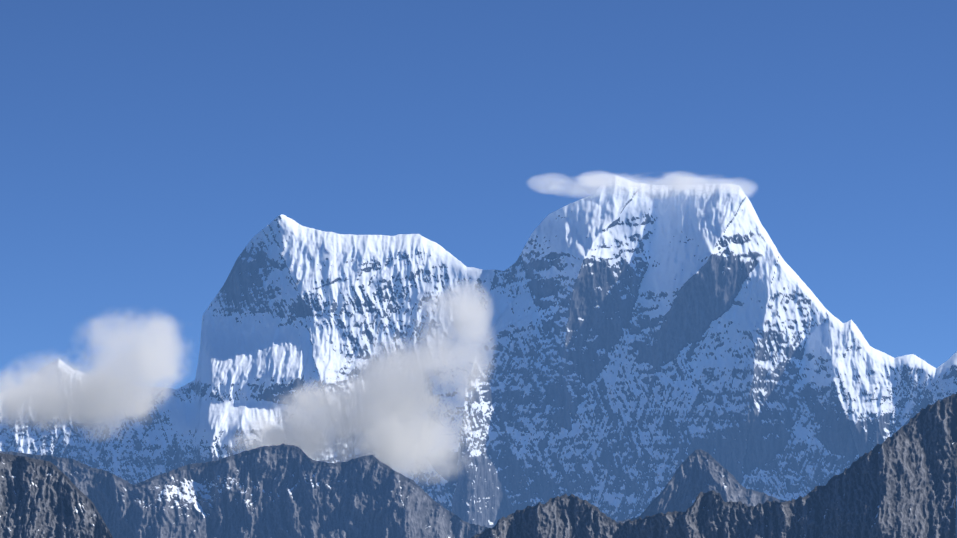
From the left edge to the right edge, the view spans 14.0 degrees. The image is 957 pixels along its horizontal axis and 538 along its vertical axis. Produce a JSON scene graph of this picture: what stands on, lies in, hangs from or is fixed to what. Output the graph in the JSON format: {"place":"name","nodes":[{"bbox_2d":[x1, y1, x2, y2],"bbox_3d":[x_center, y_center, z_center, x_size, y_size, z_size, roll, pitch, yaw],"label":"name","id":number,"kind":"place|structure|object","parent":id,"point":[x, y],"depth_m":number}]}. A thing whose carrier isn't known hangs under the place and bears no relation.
{"place":"outdoors","nodes":[
{"label":"outdoors","id":0,"kind":"place"},
{"bbox_2d":[0,176,956,527],"bbox_3d":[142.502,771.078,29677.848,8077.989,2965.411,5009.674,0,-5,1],"label":"massif","id":1,"kind":"object","parent":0,"point":[644,346],"depth_m":28926.54},
{"bbox_2d":[0,393,956,537],"bbox_3d":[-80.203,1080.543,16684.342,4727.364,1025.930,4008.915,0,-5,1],"label":"ridge","id":2,"kind":"structure","parent":0,"point":[901,482],"depth_m":15685.36},
{"bbox_2d":[0,444,956,537],"bbox_3d":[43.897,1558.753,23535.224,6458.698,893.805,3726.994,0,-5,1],"label":"ridge terrain","id":3,"kind":"structure","parent":0,"point":[283,491],"depth_m":22206.66},
{"bbox_2d":[0,0,956,487],"label":"sky","id":4,"kind":"structure","parent":0,"point":[145,144]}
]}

